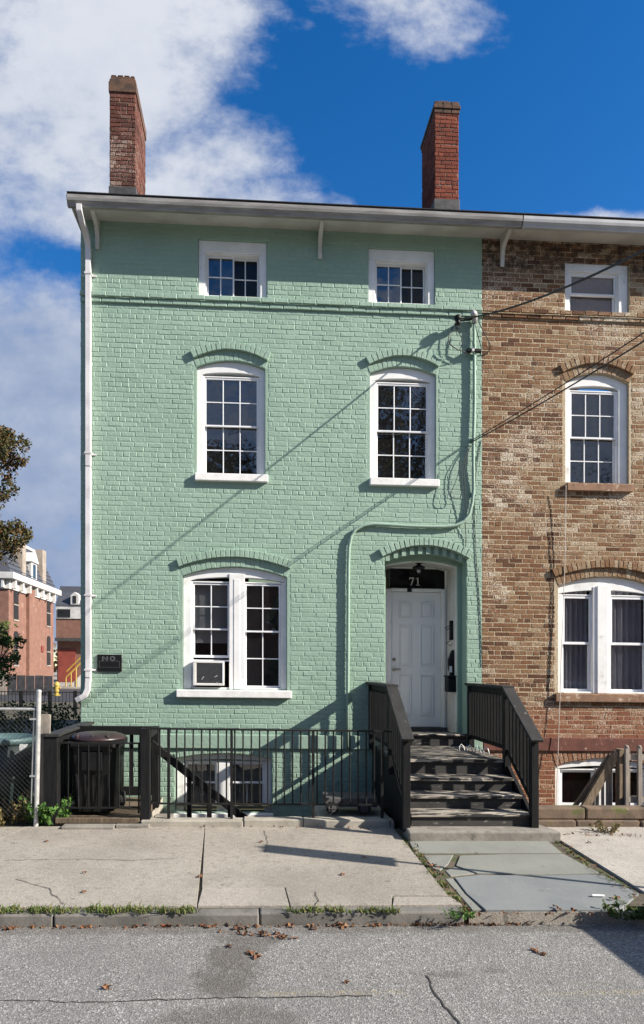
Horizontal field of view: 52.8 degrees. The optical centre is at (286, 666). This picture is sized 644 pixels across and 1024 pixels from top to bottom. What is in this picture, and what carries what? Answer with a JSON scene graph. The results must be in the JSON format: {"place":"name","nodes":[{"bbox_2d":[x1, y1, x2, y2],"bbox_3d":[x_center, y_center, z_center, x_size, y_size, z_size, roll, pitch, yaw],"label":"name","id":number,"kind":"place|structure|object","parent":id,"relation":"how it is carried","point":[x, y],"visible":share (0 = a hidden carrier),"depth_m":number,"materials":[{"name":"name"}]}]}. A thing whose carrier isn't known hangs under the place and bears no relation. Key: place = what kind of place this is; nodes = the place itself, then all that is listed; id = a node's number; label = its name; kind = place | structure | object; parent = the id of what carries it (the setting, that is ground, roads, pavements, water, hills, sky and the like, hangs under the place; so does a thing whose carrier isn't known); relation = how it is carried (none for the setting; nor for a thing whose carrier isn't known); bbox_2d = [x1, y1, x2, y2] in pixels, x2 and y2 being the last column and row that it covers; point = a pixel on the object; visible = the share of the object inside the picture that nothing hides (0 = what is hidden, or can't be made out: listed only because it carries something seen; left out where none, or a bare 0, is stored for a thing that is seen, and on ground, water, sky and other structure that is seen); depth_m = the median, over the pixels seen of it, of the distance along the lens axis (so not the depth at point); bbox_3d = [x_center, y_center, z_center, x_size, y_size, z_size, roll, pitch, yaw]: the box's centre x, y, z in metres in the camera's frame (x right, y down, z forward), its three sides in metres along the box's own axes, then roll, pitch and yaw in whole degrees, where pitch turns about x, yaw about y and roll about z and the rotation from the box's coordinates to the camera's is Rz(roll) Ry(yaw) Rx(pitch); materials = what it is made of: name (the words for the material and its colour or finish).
{"place":"outdoors","nodes":[
{"label":"outdoors","id":0,"kind":"place"},
{"bbox_2d":[0,689,80,701],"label":"cross street","id":1,"kind":"structure","parent":0,"point":[30,697],"depth_m":38.65,"materials":[{"name":"grey asphalt"}]},
{"bbox_2d":[0,672,6,694],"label":"picket fence","id":2,"kind":"object","parent":1,"relation":"on","point":[3,687],"visible":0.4,"depth_m":41.18,"materials":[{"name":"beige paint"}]},
{"bbox_2d":[0,538,60,690],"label":"mansard house","id":3,"kind":"structure","parent":1,"relation":"on","point":[29,592],"depth_m":50.93,"materials":[{"name":"red brick"}]},
{"bbox_2d":[14,631,18,666],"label":"window","id":4,"kind":"structure","parent":3,"relation":"in","point":[15,632],"depth_m":48.53,"materials":[{"name":"beige paint"}]},
{"bbox_2d":[14,591,18,621],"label":"window","id":5,"kind":"structure","parent":3,"relation":"in","point":[16,594],"depth_m":48.53,"materials":[{"name":"grey glass"}]},
{"bbox_2d":[47,636,50,666],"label":"window","id":6,"kind":"structure","parent":3,"relation":"in","point":[48,637],"depth_m":56.05,"materials":[{"name":"grey glass"}]},
{"bbox_2d":[47,601,50,627],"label":"window","id":7,"kind":"structure","parent":3,"relation":"in","point":[48,603],"depth_m":56.14,"materials":[{"name":"beige paint"}]},
{"bbox_2d":[8,675,52,694],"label":"board fence","id":8,"kind":"object","parent":1,"relation":"on","point":[42,683],"visible":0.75,"depth_m":41.26,"materials":[{"name":"grey wood"}]},
{"bbox_2d":[52,681,60,695],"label":"fire hydrant","id":9,"kind":"object","parent":1,"relation":"on","point":[56,687],"visible":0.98,"depth_m":40.74,"materials":[{"name":"yellow metal"}]},
{"bbox_2d":[53,672,80,688],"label":"bank","id":10,"kind":"structure","parent":0,"point":[62,685],"depth_m":59.80,"materials":[{"name":"concrete"}]},
{"bbox_2d":[55,586,80,681],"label":"house","id":11,"kind":"structure","parent":10,"relation":"on","point":[68,622],"depth_m":67.18,"materials":[{"name":"red brick"}]},
{"bbox_2d":[58,609,69,616],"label":"window","id":12,"kind":"structure","parent":11,"relation":"in","point":[61,612],"depth_m":66.80,"materials":[{"name":"grey glass"}]},
{"bbox_2d":[58,649,75,681],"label":"door","id":13,"kind":"structure","parent":11,"relation":"in","point":[66,657],"depth_m":67.22,"materials":[{"name":"red metal"}]},
{"bbox_2d":[65,657,80,686],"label":"ramp railing","id":14,"kind":"object","parent":10,"relation":"on","point":[76,682],"visible":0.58,"depth_m":54.32,"materials":[{"name":"yellow metal"}]},
{"bbox_2d":[0,701,154,826],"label":"yard","id":15,"kind":"structure","parent":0,"point":[8,824],"depth_m":23.21,"materials":[{"name":"green plant"}]},
{"bbox_2d":[0,621,26,685],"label":"young tree","id":16,"kind":"object","parent":15,"relation":"on","point":[5,640],"visible":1,"depth_m":21.61,"materials":[{"name":"green plant"}]},
{"bbox_2d":[0,425,33,564],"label":"maple tree","id":17,"kind":"object","parent":15,"relation":"on","point":[10,456],"visible":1,"depth_m":25.09,"materials":[{"name":"green plant"}]},
{"bbox_2d":[0,733,34,812],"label":"trash bin","id":18,"kind":"object","parent":15,"relation":"on","point":[10,789],"visible":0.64,"depth_m":8.38,"materials":[{"name":"teal plastic"}]},
{"bbox_2d":[0,689,41,826],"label":"chain link fence","id":19,"kind":"object","parent":15,"relation":"on","point":[37,735],"visible":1,"depth_m":7.94,"materials":[{"name":"metal"}]},
{"bbox_2d":[0,788,73,826],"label":"weed","id":20,"kind":"object","parent":15,"relation":"on","point":[12,815],"visible":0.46,"depth_m":8.15,"materials":[{"name":"green plant"}]},
{"bbox_2d":[0,691,80,714],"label":"iron fence","id":21,"kind":"object","parent":15,"relation":"on","point":[49,697],"visible":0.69,"depth_m":25.53,"materials":[{"name":"black metal"}]},
{"bbox_2d":[0,700,80,733],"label":"hedge","id":22,"kind":"object","parent":15,"relation":"on","point":[11,724],"visible":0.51,"depth_m":16.61,"materials":[{"name":"green plant"}]},
{"bbox_2d":[39,714,50,805],"bbox_3d":[-3.025,1.281,8.081,0.150,1.371,0.035,0,0,-3],"label":"wooden post","id":23,"kind":"object","parent":15,"relation":"on","point":[45,723],"visible":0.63,"depth_m":8.06,"materials":[{"name":"grey wood"}]},
{"bbox_2d":[18,795,73,825],"bbox_3d":[-3.024,1.798,8.058,0.678,0.383,0.478,0,0,-3],"label":"weed","id":24,"kind":"object","parent":15,"relation":"on","point":[43,814],"visible":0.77,"depth_m":7.98,"materials":[{"name":"green plant"}]},
{"bbox_2d":[41,721,158,825],"bbox_3d":[-2.413,1.377,8.934,1.325,1.211,1.880,0,0,-3],"label":"wooden fence","id":25,"kind":"object","parent":15,"relation":"on","point":[149,771],"visible":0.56,"depth_m":8.12,"materials":[{"name":"black wood"}]},
{"bbox_2d":[59,742,139,813],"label":"metal gate","id":26,"kind":"structure","parent":25,"relation":"attached to","point":[109,807],"depth_m":8.09,"materials":[{"name":"black metal"}]},
{"bbox_2d":[55,798,152,825],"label":"timber platform","id":27,"kind":"structure","parent":15,"relation":"on","point":[123,816],"depth_m":8.16,"materials":[{"name":"brown wood"}]},
{"bbox_2d":[67,731,127,811],"bbox_3d":[-2.474,1.363,8.490,0.726,1.026,0.720,0,0,-3],"label":"trash bin","id":28,"kind":"object","parent":27,"relation":"on","point":[100,736],"visible":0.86,"depth_m":8.21,"materials":[{"name":"black plastic"}]},
{"bbox_2d":[155,814,172,816],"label":"stone steps","id":29,"kind":"structure","parent":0,"point":[161,815],"depth_m":9.05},
{"bbox_2d":[151,740,246,822],"bbox_3d":[-1.139,1.853,8.455,1.324,1.782,0.060,0,0,-3],"label":"stair handrail","id":30,"kind":"object","parent":29,"relation":"on","point":[238,813],"visible":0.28,"depth_m":8.43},
{"bbox_2d":[151,797,394,827],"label":"areaway floor","id":31,"kind":"structure","parent":0,"point":[159,810],"depth_m":9.45,"materials":[{"name":"concrete"}]},
{"bbox_2d":[315,805,389,817],"bbox_3d":[0.883,2.484,8.923,0.953,0.977,1.060,0,0,-3],"label":"stone ledge","id":32,"kind":"object","parent":31,"relation":"on","point":[320,811],"visible":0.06,"depth_m":8.87,"materials":[{"name":"concrete"}]},
{"bbox_2d":[322,792,376,814],"bbox_3d":[0.857,1.862,8.833,0.703,0.210,0.538,0,0,-3],"label":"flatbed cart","id":33,"kind":"object","parent":32,"relation":"on","point":[333,810],"visible":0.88,"depth_m":8.65,"materials":[{"name":"metal"}]},
{"bbox_2d":[0,924,643,1023],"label":"road","id":34,"kind":"structure","parent":0,"point":[507,974],"depth_m":4.43,"materials":[{"name":"grey asphalt"}]},
{"bbox_2d":[102,983,111,989],"bbox_3d":[-1.164,2.071,4.202,0.078,0.028,0.074,0,0,-3],"label":"fallen leaf","id":35,"kind":"object","parent":34,"relation":"on","point":[106,986],"visible":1,"depth_m":4.19,"materials":[{"name":"brown plant"}]},
{"bbox_2d":[18,995,372,1002],"bbox_3d":[-0.621,2.092,4.070,2.357,0.031,0.047,0,0,-3],"label":"road seam","id":36,"kind":"object","parent":34,"relation":"on","point":[198,997],"visible":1,"depth_m":4.09,"materials":[{"name":"grey asphalt"}]},
{"bbox_2d":[253,953,261,958],"bbox_3d":[-0.216,2.090,4.678,0.077,0.024,0.089,0,0,29],"label":"fallen leaf","id":37,"kind":"object","parent":34,"relation":"on","point":[256,955],"visible":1,"depth_m":4.67,"materials":[{"name":"brown plant"}]},
{"bbox_2d":[425,975,459,1023],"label":"road crack","id":38,"kind":"object","parent":34,"relation":"on","point":[436,995],"visible":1,"depth_m":4.09,"materials":[{"name":"black asphalt"}]},
{"bbox_2d":[469,911,643,923],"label":"curb","id":39,"kind":"object","parent":34,"relation":"on","point":[554,918],"visible":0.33,"depth_m":5.39,"materials":[{"name":"grey concrete"}]},
{"bbox_2d":[0,826,643,921],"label":"pavement","id":40,"kind":"structure","parent":0,"point":[242,868],"depth_m":6.48,"materials":[{"name":"concrete"}]},
{"bbox_2d":[26,858,168,859],"bbox_3d":[-2.002,1.972,6.609,1.693,0.022,0.072,0,0,-4],"label":"pavement crack","id":41,"kind":"object","parent":40,"relation":"on","point":[99,859],"visible":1,"depth_m":6.62,"materials":[{"name":"grey concrete"}]},
{"bbox_2d":[61,824,149,829],"bbox_3d":[-2.211,1.983,7.922,1.050,0.100,0.160,0,0,-3],"label":"stone step","id":42,"kind":"object","parent":40,"relation":"on","point":[88,826],"visible":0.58,"depth_m":7.89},
{"bbox_2d":[1,825,641,938],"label":"leaf litter","id":43,"kind":"object","parent":40,"relation":"on","point":[375,924],"visible":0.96,"depth_m":5.29,"materials":[{"name":"plant"}]},
{"bbox_2d":[0,838,643,919],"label":"grass","id":44,"kind":"structure","parent":40,"relation":"on","point":[127,908],"depth_m":5.29,"materials":[{"name":"green plant"}]},
{"bbox_2d":[439,907,475,920],"bbox_3d":[1.394,1.994,5.231,0.291,0.099,0.167,0,0,-3],"label":"weed","id":45,"kind":"object","parent":44,"relation":"on","point":[451,913],"visible":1,"depth_m":5.23,"materials":[{"name":"green plant"}]},
{"bbox_2d":[602,896,643,920],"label":"weed","id":46,"kind":"object","parent":44,"relation":"on","point":[614,913],"visible":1,"depth_m":5.25,"materials":[{"name":"green plant"}]},
{"bbox_2d":[539,805,643,826],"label":"block wall","id":47,"kind":"structure","parent":40,"relation":"on","point":[579,816],"depth_m":8.31,"materials":[{"name":"beige concrete"}]},
{"bbox_2d":[588,820,622,833],"bbox_3d":[3.934,1.991,7.993,0.408,0.175,0.251,0,0,17],"label":"weed","id":48,"kind":"object","parent":40,"relation":"on","point":[614,828],"visible":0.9,"depth_m":7.99,"materials":[{"name":"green plant"}]},
{"bbox_2d":[0,0,643,809],"label":"sky","id":49,"kind":"structure","parent":0,"point":[312,101],"materials":[{"name":"blue"}]},
{"bbox_2d":[54,666,643,924],"bbox_3d":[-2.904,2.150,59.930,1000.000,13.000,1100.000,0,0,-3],"label":"ground","id":50,"kind":"structure","parent":0,"point":[633,907],"depth_m":10.01,"materials":[{"name":"grey concrete"}]},
{"bbox_2d":[54,642,56,671],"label":"woods","id":51,"kind":"object","parent":50,"relation":"on","point":[55,667],"depth_m":100.23,"materials":[{"name":"green plant"}]},
{"bbox_2d":[0,907,463,926],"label":"kerb","id":52,"kind":"structure","parent":50,"relation":"on","point":[275,916],"depth_m":5.27,"materials":[{"name":"grey concrete"}]},
{"bbox_2d":[141,816,393,827],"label":"wall","id":53,"kind":"structure","parent":50,"relation":"on","point":[272,821],"depth_m":8.10,"materials":[{"name":"concrete"}]},
{"bbox_2d":[147,727,391,818],"bbox_3d":[-0.207,1.359,8.200,3.100,1.185,0.045,0,0,-3],"label":"iron fence","id":54,"kind":"object","parent":53,"relation":"on","point":[168,803],"visible":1,"depth_m":8.19,"materials":[{"name":"black metal"}]},
{"bbox_2d":[66,75,522,824],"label":"row house","id":55,"kind":"structure","parent":50,"relation":"on","point":[276,403],"depth_m":10.02,"materials":[{"name":"green brick"}]},
{"bbox_2d":[97,654,121,671],"bbox_3d":[-2.701,-0.056,9.861,0.367,0.264,0.027,0,0,-3],"label":"wall sign","id":56,"kind":"object","parent":55,"relation":"attached to","point":[109,663],"visible":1,"depth_m":9.85,"materials":[{"name":"black plastic"}]},
{"bbox_2d":[193,661,224,685],"bbox_3d":[-1.210,0.100,10.155,0.473,0.385,0.497,0,0,-3],"label":"air conditioner","id":57,"kind":"object","parent":55,"relation":"attached to","point":[210,673],"visible":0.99,"depth_m":9.92,"materials":[{"name":"white plastic"}]},
{"bbox_2d":[173,753,273,817],"bbox_3d":[-0.977,1.835,10.090,1.535,0.997,0.370,0,0,-3],"label":"window","id":58,"kind":"structure","parent":55,"relation":"in","point":[205,757],"depth_m":10.11,"materials":[{"name":"white paint"}]},
{"bbox_2d":[195,362,267,482],"bbox_3d":[-0.851,-3.777,10.020,1.120,1.879,0.242,0,0,-3],"label":"window","id":59,"kind":"structure","parent":55,"relation":"in","point":[230,410],"depth_m":10.07,"materials":[{"name":"white paint"}]},
{"bbox_2d":[199,240,266,297],"bbox_3d":[-0.838,-6.140,10.074,1.050,0.878,0.145,0,0,-3],"label":"window","id":60,"kind":"structure","parent":55,"relation":"in","point":[239,269],"depth_m":10.07,"materials":[{"name":"white paint"}]},
{"bbox_2d":[176,568,291,697],"bbox_3d":[-0.848,-0.501,10.188,1.822,2.200,0.605,0,0,-3],"label":"window","id":61,"kind":"structure","parent":55,"relation":"in","point":[232,619],"depth_m":10.08,"materials":[{"name":"white paint"}]},
{"bbox_2d":[368,249,433,304],"bbox_3d":[1.793,-6.098,10.201,1.042,0.862,0.145,0,0,-3],"label":"window","id":62,"kind":"structure","parent":55,"relation":"in","point":[394,276],"depth_m":10.20,"materials":[{"name":"white paint"}]},
{"bbox_2d":[369,369,438,487],"bbox_3d":[1.829,-3.742,10.149,1.090,1.879,0.242,0,0,-3],"label":"window","id":63,"kind":"structure","parent":55,"relation":"in","point":[402,415],"depth_m":10.20,"materials":[{"name":"white paint"}]},
{"bbox_2d":[346,310,481,748],"bbox_3d":[1.977,-2.130,10.005,2.120,6.792,0.204,0,0,-3],"label":"electrical conduit","id":64,"kind":"object","parent":55,"relation":"attached to","point":[474,350],"visible":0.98,"depth_m":10.04,"materials":[{"name":"metal"}]},
{"bbox_2d":[450,445,469,498],"bbox_3d":[2.703,-3.036,10.047,0.323,0.846,0.053,0,0,-12],"label":"cable","id":65,"kind":"object","parent":64,"relation":"hanging from","point":[458,472],"visible":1,"depth_m":10.04,"materials":[{"name":"rubber"}]},
{"bbox_2d":[454,314,471,329],"bbox_3d":[2.725,-5.308,10.015,0.346,0.276,0.114,0,0,-24],"label":"wire bracket","id":66,"kind":"object","parent":64,"relation":"attached to","point":[457,320],"visible":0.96,"depth_m":9.95,"materials":[{"name":"black metal"}]},
{"bbox_2d":[448,326,464,352],"bbox_3d":[2.633,-5.083,10.019,0.271,0.405,0.075,0,0,-3],"label":"cable","id":67,"kind":"object","parent":66,"relation":"hanging from","point":[450,343],"visible":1,"depth_m":10.01,"materials":[{"name":"rubber"}]},
{"bbox_2d":[459,249,643,319],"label":"overhead wire","id":68,"kind":"object","parent":66,"relation":"attached to","point":[589,276],"visible":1,"depth_m":7.02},
{"bbox_2d":[464,445,470,556],"bbox_3d":[2.805,-2.591,10.103,0.136,1.737,0.068,0,0,-22],"label":"cable","id":69,"kind":"object","parent":64,"relation":"hanging from","point":[465,494],"visible":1,"depth_m":10.08,"materials":[{"name":"green rubber"}]},
{"bbox_2d":[470,340,643,442],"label":"overhead wire","id":70,"kind":"object","parent":64,"relation":"attached to","point":[563,389],"visible":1,"depth_m":7.72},
{"bbox_2d":[471,332,643,440],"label":"overhead wire","id":71,"kind":"object","parent":64,"relation":"attached to","point":[564,383],"visible":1,"depth_m":7.76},
{"bbox_2d":[391,592,440,726],"bbox_3d":[2.194,-0.123,10.970,0.856,2.293,0.109,0,0,-3],"label":"door","id":72,"kind":"structure","parent":55,"relation":"in","point":[415,616],"depth_m":10.98,"materials":[{"name":"white paint"}]},
{"bbox_2d":[412,563,424,572],"bbox_3d":[2.147,-1.615,10.516,0.210,0.181,0.205,0,0,-3],"label":"porch light","id":73,"kind":"object","parent":55,"relation":"hanging from","point":[418,567],"visible":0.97,"depth_m":10.47,"materials":[{"name":"black paint"}]},
{"bbox_2d":[446,621,452,645],"bbox_3d":[2.670,-0.545,10.642,0.124,0.423,0.080,0,0,-3],"label":"intercom","id":74,"kind":"object","parent":55,"relation":"attached to","point":[450,626],"visible":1,"depth_m":10.60,"materials":[{"name":"black plastic"}]},
{"bbox_2d":[444,675,456,691],"bbox_3d":[2.667,0.277,10.556,0.139,0.270,0.250,0,0,-3],"label":"mailbox","id":75,"kind":"object","parent":55,"relation":"attached to","point":[450,683],"visible":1,"depth_m":10.44,"materials":[{"name":"black plastic"}]},
{"bbox_2d":[447,650,453,674],"bbox_3d":[2.689,-0.056,10.589,0.087,0.433,0.107,0,0,-3],"label":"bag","id":76,"kind":"object","parent":55,"relation":"hanging from","point":[450,660],"visible":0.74,"depth_m":10.54,"materials":[{"name":"black plastic"}]},
{"bbox_2d":[474,440,481,657],"bbox_3d":[3.007,-1.779,10.146,0.126,3.558,0.009,0,0,-3],"label":"cable","id":77,"kind":"object","parent":55,"relation":"attached to","point":[475,549],"visible":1,"depth_m":10.14,"materials":[{"name":"green rubber"}]},
{"bbox_2d":[366,682,543,831],"bbox_3d":[2.145,1.198,9.033,1.730,1.932,2.733,0,0,-3],"label":"front stoop","id":78,"kind":"object","parent":50,"relation":"on","point":[435,779],"visible":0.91,"depth_m":8.38,"materials":[{"name":"grey wood"}]},
{"bbox_2d":[386,211,643,804],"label":"row house","id":79,"kind":"structure","parent":50,"relation":"on","point":[583,451],"depth_m":10.22,"materials":[{"name":"brick"}]},
{"bbox_2d":[478,320,489,354],"bbox_3d":[3.086,-5.122,10.046,0.253,0.488,0.125,0,0,-43],"label":"cable","id":80,"kind":"object","parent":79,"relation":"attached to","point":[485,335],"visible":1,"depth_m":9.98,"materials":[{"name":"black rubber"}]},
{"bbox_2d":[556,493,565,804],"bbox_3d":[4.281,-0.299,10.121,0.213,5.081,0.063,0,0,-18],"label":"cord","id":81,"kind":"object","parent":79,"relation":"hanging from","point":[561,645],"visible":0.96,"depth_m":10.15,"materials":[{"name":"rubber"}]},
{"bbox_2d":[565,263,627,312],"bbox_3d":[4.879,-6.007,10.528,1.356,1.415,0.480,0,0,-3],"label":"window","id":82,"kind":"structure","parent":79,"relation":"in","point":[607,291],"depth_m":10.34,"materials":[{"name":"white paint"}]},
{"bbox_2d":[565,375,632,492],"bbox_3d":[4.935,-3.702,10.300,1.064,1.889,0.242,0,0,-3],"label":"window","id":83,"kind":"structure","parent":79,"relation":"in","point":[595,421],"depth_m":10.35,"materials":[{"name":"white paint"}]},
{"bbox_2d":[554,577,643,702],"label":"window","id":84,"kind":"structure","parent":79,"relation":"in","point":[602,639],"depth_m":10.38,"materials":[{"name":"white paint"}]},
{"bbox_2d":[555,758,643,804],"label":"window","id":85,"kind":"structure","parent":79,"relation":"in","point":[572,777],"depth_m":10.46,"materials":[{"name":"white paint"}]},
{"bbox_2d":[111,828,643,908],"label":"pavement bedding","id":86,"kind":"object","parent":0,"point":[638,900],"depth_m":6.47,"materials":[{"name":"soil"}]},
{"bbox_2d":[403,824,560,841],"bbox_3d":[2.315,2.007,7.751,1.814,0.178,0.380,0,0,-3],"label":"stone step","id":87,"kind":"object","parent":86,"relation":"on","point":[473,833],"visible":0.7,"depth_m":7.58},
{"bbox_2d":[458,744,489,753],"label":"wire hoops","id":88,"kind":"object","parent":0,"point":[475,749],"visible":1,"depth_m":9.30,"materials":[{"name":"white metal"}]},
{"bbox_2d":[409,841,638,911],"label":"flagstone path","id":89,"kind":"structure","parent":0,"point":[536,876],"depth_m":6.21,"materials":[{"name":"grey stone"}]},
{"bbox_2d":[592,894,603,896],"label":"litter","id":90,"kind":"object","parent":89,"relation":"on","point":[597,895],"visible":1,"depth_m":5.72,"materials":[{"name":"white paper"}]},
{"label":"areaway floor","id":91,"kind":"structure","parent":0,"visible":0},
{"bbox_2d":[573,745,643,805],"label":"wooden fence","id":92,"kind":"object","parent":91,"relation":"on","point":[619,759],"visible":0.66,"depth_m":8.84,"materials":[{"name":"brown wood"}]}
]}

